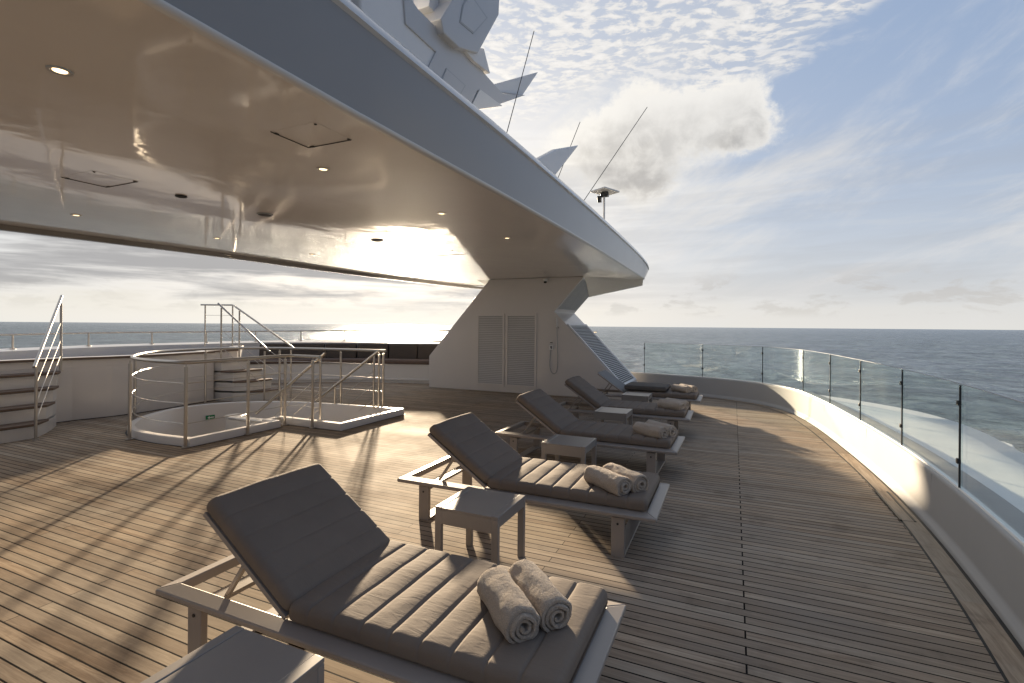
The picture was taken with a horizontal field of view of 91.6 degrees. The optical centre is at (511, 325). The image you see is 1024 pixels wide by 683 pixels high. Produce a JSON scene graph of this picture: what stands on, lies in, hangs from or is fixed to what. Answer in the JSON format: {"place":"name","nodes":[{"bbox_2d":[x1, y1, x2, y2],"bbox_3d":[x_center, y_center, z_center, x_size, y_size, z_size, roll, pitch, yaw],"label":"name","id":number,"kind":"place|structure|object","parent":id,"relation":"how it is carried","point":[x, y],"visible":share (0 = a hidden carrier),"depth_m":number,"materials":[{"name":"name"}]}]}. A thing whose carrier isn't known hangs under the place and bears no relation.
{"place":"outdoors","nodes":[
{"label":"outdoors","id":0,"kind":"place"},
{"bbox_2d":[0,371,60,443],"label":"staircase","id":1,"kind":"structure","parent":0,"point":[16,412],"depth_m":6.87,"materials":[{"name":"white wood"}]},
{"bbox_2d":[0,382,1005,682],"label":"deck","id":2,"kind":"structure","parent":0,"point":[770,546],"depth_m":3.49,"materials":[{"name":"brown wood"}]},
{"bbox_2d":[32,295,63,440],"bbox_3d":[-6.543,0.515,7.035,0.070,1.965,1.397,0,0,-31],"label":"stair handrail","id":3,"kind":"object","parent":2,"relation":"on","point":[36,396],"visible":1,"depth_m":6.85,"materials":[{"name":"silver metal"}]},
{"bbox_2d":[0,345,243,422],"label":"raised platform","id":4,"kind":"structure","parent":2,"relation":"on","point":[92,387],"depth_m":8.23,"materials":[{"name":"paint"}]},
{"bbox_2d":[141,625,323,682],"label":"side table","id":5,"kind":"object","parent":2,"relation":"on","point":[236,654],"visible":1,"depth_m":1.67,"materials":[{"name":"white wood"}]},
{"bbox_2d":[217,303,269,400],"bbox_3d":[-5.365,0.525,9.951,1.127,1.964,0.070,0,0,6],"label":"stair handrail","id":6,"kind":"object","parent":2,"relation":"on","point":[246,329],"visible":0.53,"depth_m":9.95,"materials":[{"name":"silver metal"}]},
{"bbox_2d":[200,304,292,397],"bbox_3d":[-6.069,0.497,11.149,3.276,2.008,0.649,0,0,35],"label":"stair handrail","id":7,"kind":"object","parent":2,"relation":"on","point":[253,319],"visible":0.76,"depth_m":10.64,"materials":[{"name":"silver metal"}]},
{"bbox_2d":[214,360,281,400],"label":"staircase","id":8,"kind":"structure","parent":2,"relation":"on","point":[237,369],"depth_m":10.00,"materials":[{"name":"white wood"}]},
{"bbox_2d":[125,347,386,448],"bbox_3d":[-4.425,0.970,8.255,3.545,1.080,3.660,0,0,24],"label":"stairwell railing","id":9,"kind":"object","parent":2,"relation":"on","point":[135,358],"visible":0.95,"depth_m":7.44,"materials":[{"name":"silver metal"}]},
{"bbox_2d":[125,401,404,447],"bbox_3d":[-4.105,2.664,7.895,3.544,2.505,3.162,0,0,24],"label":"stairwell","id":10,"kind":"object","parent":2,"relation":"on","point":[338,417],"visible":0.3,"depth_m":8.34,"materials":[{"name":"paint"}]},
{"bbox_2d":[206,415,214,419],"bbox_3d":[-5.375,1.637,8.889,0.021,0.075,0.162,0,0,33],"label":"exit sign","id":11,"kind":"object","parent":10,"relation":"attached to","point":[210,417],"visible":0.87,"depth_m":8.88,"materials":[{"name":"green plastic"}]},
{"bbox_2d":[255,352,326,419],"bbox_3d":[-3.529,1.324,7.894,1.515,1.861,0.046,0,0,24],"label":"descending handrail","id":12,"kind":"object","parent":10,"relation":"attached to","point":[280,392],"visible":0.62,"depth_m":7.75,"materials":[{"name":"silver metal"}]},
{"bbox_2d":[314,349,379,410],"bbox_3d":[-3.100,1.403,8.983,1.755,1.991,0.046,0,0,24],"label":"descending handrail","id":13,"kind":"object","parent":10,"relation":"attached to","point":[350,373],"visible":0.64,"depth_m":8.79,"materials":[{"name":"silver metal"}]},
{"bbox_2d":[0,330,596,359],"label":"parapet","id":14,"kind":"structure","parent":2,"relation":"on","point":[12,353],"depth_m":10.97,"materials":[{"name":"paint"}]},
{"bbox_2d":[222,341,439,383],"bbox_3d":[-3.170,0.994,13.524,9.523,1.060,2.313,0,0,1],"label":"curved sofa","id":15,"kind":"object","parent":2,"relation":"on","point":[406,362],"visible":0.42,"depth_m":13.38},
{"bbox_2d":[155,464,625,682],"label":"sun lounger","id":16,"kind":"object","parent":2,"relation":"on","point":[331,569],"visible":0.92,"depth_m":2.13,"materials":[{"name":"grey fabric"}]},
{"bbox_2d":[477,567,539,643],"bbox_3d":[-0.020,1.091,1.972,0.153,0.129,0.377,0,0,-21],"label":"rolled towel","id":17,"kind":"object","parent":16,"relation":"on","point":[514,614],"visible":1,"depth_m":1.87,"materials":[{"name":"white fabric"}]},
{"bbox_2d":[508,559,571,632],"bbox_3d":[0.105,1.094,2.041,0.149,0.128,0.379,0,0,-21],"label":"rolled towel","id":18,"kind":"object","parent":16,"relation":"on","point":[550,603],"visible":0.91,"depth_m":1.93,"materials":[{"name":"white fabric"}]},
{"bbox_2d":[435,486,524,564],"bbox_3d":[-0.199,1.343,3.242,0.440,0.410,0.430,0,0,24],"label":"side table","id":19,"kind":"object","parent":2,"relation":"on","point":[471,509],"visible":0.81,"depth_m":3.13,"materials":[{"name":"white wood"}]},
{"bbox_2d":[429,277,636,399],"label":"support column","id":20,"kind":"structure","parent":2,"relation":"on","point":[501,335],"depth_m":11.44,"materials":[{"name":"paint"}]},
{"bbox_2d":[0,0,648,296],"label":"hardtop canopy","id":21,"kind":"object","parent":20,"relation":"on","point":[229,119],"visible":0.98,"depth_m":3.30,"materials":[{"name":"grey paint"}]},
{"bbox_2d":[45,65,73,76],"bbox_3d":[-1.940,-1.092,2.138,0.094,0.005,0.094,0,0,24],"label":"ceiling downlight","id":22,"kind":"object","parent":21,"relation":"attached to","point":[58,70],"visible":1,"depth_m":2.13,"materials":[{"name":"silver metal"}]},
{"bbox_2d":[175,195,186,197],"bbox_3d":[-2.813,-1.096,4.234,0.090,0.011,0.090,0,0,24],"label":"ceiling speaker","id":23,"kind":"object","parent":21,"relation":"attached to","point":[180,196],"visible":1,"depth_m":4.21},
{"bbox_2d":[256,212,272,216],"bbox_3d":[-2.436,-1.093,4.909,0.150,0.011,0.150,0,0,24],"label":"ceiling speaker","id":24,"kind":"object","parent":21,"relation":"attached to","point":[265,214],"visible":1,"depth_m":4.88,"materials":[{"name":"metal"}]},
{"bbox_2d":[316,167,329,171],"bbox_3d":[-1.315,-1.087,3.468,0.094,0.005,0.094,0,0,24],"label":"ceiling downlight","id":25,"kind":"object","parent":21,"relation":"attached to","point":[323,169],"visible":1,"depth_m":3.47,"materials":[{"name":"silver metal"}]},
{"bbox_2d":[350,0,537,109],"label":"radar mast","id":26,"kind":"object","parent":21,"relation":"on","point":[444,39],"visible":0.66,"depth_m":6.55,"materials":[{"name":"white metal"}]},
{"bbox_2d":[507,32,533,131],"bbox_3d":[0.030,-2.848,6.407,0.028,2.609,1.337,0,0,24],"label":"whip aerial","id":27,"kind":"object","parent":21,"relation":"on","point":[520,82],"visible":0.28,"depth_m":6.56,"materials":[{"name":"white plastic"}]},
{"bbox_2d":[537,145,577,174],"bbox_3d":[0.704,-2.417,8.053,0.100,1.744,2.269,0,0,24],"label":"winglet","id":28,"kind":"object","parent":21,"relation":"on","point":[553,160],"visible":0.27,"depth_m":7.94,"materials":[{"name":"white paint"}]},
{"bbox_2d":[590,187,618,218],"bbox_3d":[2.000,-2.156,10.748,0.504,1.544,0.378,0,0,-36],"label":"masthead sensor","id":29,"kind":"object","parent":21,"relation":"on","point":[603,192],"visible":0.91,"depth_m":10.69,"materials":[{"name":"white plastic"}]},
{"bbox_2d":[584,108,646,199],"bbox_3d":[1.688,-2.829,8.834,2.040,2.602,0.028,0,0,-33],"label":"whip aerial","id":30,"kind":"object","parent":21,"relation":"on","point":[615,154],"visible":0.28,"depth_m":8.94,"materials":[{"name":"white plastic"}]},
{"bbox_2d":[476,313,504,386],"bbox_3d":[-0.510,0.566,11.699,0.720,1.700,0.033,0,0,24],"label":"louvre door","id":31,"kind":"structure","parent":20,"relation":"in","point":[490,327],"depth_m":11.70,"materials":[{"name":"white paint"}]},
{"bbox_2d":[505,313,536,388],"bbox_3d":[0.203,0.572,11.382,0.760,1.700,0.033,0,0,24],"label":"louvre door","id":32,"kind":"structure","parent":20,"relation":"in","point":[521,328],"depth_m":11.38,"materials":[{"name":"white paint"}]},
{"bbox_2d":[549,318,558,373],"bbox_3d":[0.914,0.456,11.032,0.223,1.242,0.094,0,0,24],"label":"hand shower","id":33,"kind":"object","parent":20,"relation":"attached to","point":[550,347],"visible":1,"depth_m":11.00,"materials":[{"name":"white plastic"}]},
{"bbox_2d":[397,413,669,557],"bbox_3d":[0.161,1.171,3.985,2.030,0.761,0.800,0,0,23],"label":"sun lounger","id":34,"kind":"object","parent":2,"relation":"on","point":[481,453],"visible":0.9,"depth_m":3.83,"materials":[{"name":"grey fabric"}]},
{"bbox_2d":[584,465,631,495],"bbox_3d":[0.678,1.098,3.554,0.155,0.129,0.379,0,0,-30],"label":"rolled towel","id":35,"kind":"object","parent":34,"relation":"on","point":[610,481],"visible":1,"depth_m":3.46,"materials":[{"name":"white fabric"}]},
{"bbox_2d":[603,463,648,492],"bbox_3d":[0.816,1.097,3.619,0.152,0.129,0.384,0,0,-26],"label":"rolled towel","id":36,"kind":"object","parent":34,"relation":"on","point":[640,481],"visible":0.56,"depth_m":3.48,"materials":[{"name":"white fabric"}]},
{"bbox_2d":[541,434,596,464],"bbox_3d":[0.574,1.350,4.977,0.440,0.410,0.430,0,0,24],"label":"side table","id":37,"kind":"object","parent":2,"relation":"on","point":[557,445],"visible":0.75,"depth_m":4.85,"materials":[{"name":"white wood"}]},
{"bbox_2d":[495,389,684,473],"bbox_3d":[0.880,1.177,5.723,2.030,0.761,0.800,0,0,25],"label":"sun lounger","id":38,"kind":"object","parent":2,"relation":"on","point":[548,412],"visible":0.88,"depth_m":5.60,"materials":[{"name":"grey fabric"}]},
{"bbox_2d":[633,422,667,438],"bbox_3d":[1.460,1.105,5.274,0.150,0.127,0.386,0,0,-36],"label":"rolled towel","id":39,"kind":"object","parent":38,"relation":"on","point":[652,430],"visible":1,"depth_m":5.20,"materials":[{"name":"white fabric"}]},
{"bbox_2d":[645,419,676,436],"bbox_3d":[1.592,1.105,5.370,0.150,0.131,0.385,0,0,-30],"label":"rolled towel","id":40,"kind":"object","parent":38,"relation":"on","point":[672,430],"visible":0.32,"depth_m":5.24,"materials":[{"name":"beige fabric"}]},
{"bbox_2d":[594,407,632,424],"bbox_3d":[1.383,1.356,6.795,0.440,0.410,0.430,0,0,24],"label":"side table","id":41,"kind":"object","parent":2,"relation":"on","point":[602,414],"visible":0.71,"depth_m":6.66,"materials":[{"name":"grey wood"}]},
{"bbox_2d":[559,376,693,429],"bbox_3d":[1.617,1.183,7.453,2.030,0.761,0.800,0,0,23],"label":"sun lounger","id":42,"kind":"object","parent":2,"relation":"on","point":[587,392],"visible":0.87,"depth_m":7.31,"materials":[{"name":"grey fabric"}]},
{"bbox_2d":[657,399,684,409],"bbox_3d":[2.233,1.110,7.009,0.153,0.130,0.379,0,0,-40],"label":"rolled towel","id":43,"kind":"object","parent":42,"relation":"on","point":[671,404],"visible":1,"depth_m":6.94,"materials":[{"name":"beige fabric"}]},
{"bbox_2d":[665,397,688,408],"bbox_3d":[2.345,1.110,7.114,0.151,0.131,0.376,0,0,-32],"label":"rolled towel","id":44,"kind":"object","parent":42,"relation":"on","point":[686,403],"visible":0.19,"depth_m":6.98,"materials":[{"name":"beige fabric"}]},
{"bbox_2d":[621,392,651,420],"bbox_3d":[2.120,1.362,8.449,0.440,0.410,0.430,0,0,24],"label":"side table","id":45,"kind":"object","parent":2,"relation":"on","point":[636,396],"visible":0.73,"depth_m":8.29,"materials":[{"name":"grey wood"}]},
{"bbox_2d":[594,370,702,417],"bbox_3d":[2.405,1.220,9.149,2.030,0.700,0.800,0,0,24],"label":"sun lounger","id":46,"kind":"object","parent":2,"relation":"on","point":[617,383],"visible":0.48,"depth_m":8.90,"materials":[{"name":"grey fabric"}]},
{"bbox_2d":[624,382,670,391],"bbox_3d":[2.488,1.111,9.123,0.740,0.095,0.660,0,0,24],"label":"loose cushion","id":47,"kind":"object","parent":46,"relation":"on","point":[658,387],"visible":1,"depth_m":8.90,"materials":[{"name":"grey fabric"}]},
{"bbox_2d":[671,384,690,392],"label":"rolled towel","id":48,"kind":"object","parent":46,"relation":"on","point":[680,388],"visible":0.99,"depth_m":8.75,"materials":[{"name":"beige fabric"}]},
{"bbox_2d":[679,384,697,391],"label":"rolled towel","id":49,"kind":"object","parent":46,"relation":"on","point":[694,388],"visible":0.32,"depth_m":8.73,"materials":[{"name":"beige fabric"}]},
{"bbox_2d":[631,372,1023,649],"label":"bulwark","id":50,"kind":"object","parent":2,"relation":"on","point":[974,526],"visible":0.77,"depth_m":3.98,"materials":[{"name":"paint"}]},
{"bbox_2d":[643,343,1023,487],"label":"glass balustrade","id":51,"kind":"object","parent":50,"relation":"on","point":[959,404],"visible":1,"depth_m":4.77,"materials":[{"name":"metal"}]},
{"bbox_2d":[821,395,1023,512],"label":"side ledge","id":52,"kind":"object","parent":50,"relation":"attached to","point":[995,465],"visible":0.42,"depth_m":5.25,"materials":[{"name":"paint"}]},
{"bbox_2d":[703,397,1023,682],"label":"deck caulk line","id":53,"kind":"object","parent":2,"relation":"on","point":[1006,629],"visible":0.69,"depth_m":3.11,"materials":[{"name":"black rubber"}]},
{"bbox_2d":[705,397,1023,682],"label":"deck margin plank","id":54,"kind":"object","parent":2,"relation":"on","point":[1006,653],"visible":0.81,"depth_m":2.96,"materials":[{"name":"brown wood"}]},
{"bbox_2d":[874,490,915,521],"bbox_3d":[3.342,1.569,4.363,0.110,0.005,0.800,0,0,24],"label":"drain grate","id":55,"kind":"object","parent":54,"relation":"on","point":[899,511],"visible":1,"depth_m":4.32,"materials":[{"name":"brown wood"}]},
{"bbox_2d":[0,322,1023,452],"bbox_3d":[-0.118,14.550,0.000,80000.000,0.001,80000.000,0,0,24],"label":"sea","id":56,"kind":"structure","parent":0,"point":[990,360],"depth_m":289.56,"materials":[{"name":"liquid"}]},
{"bbox_2d":[0,0,1023,329],"label":"sky","id":57,"kind":"structure","parent":0,"point":[845,164],"materials":[{"name":"blue"}]}
]}

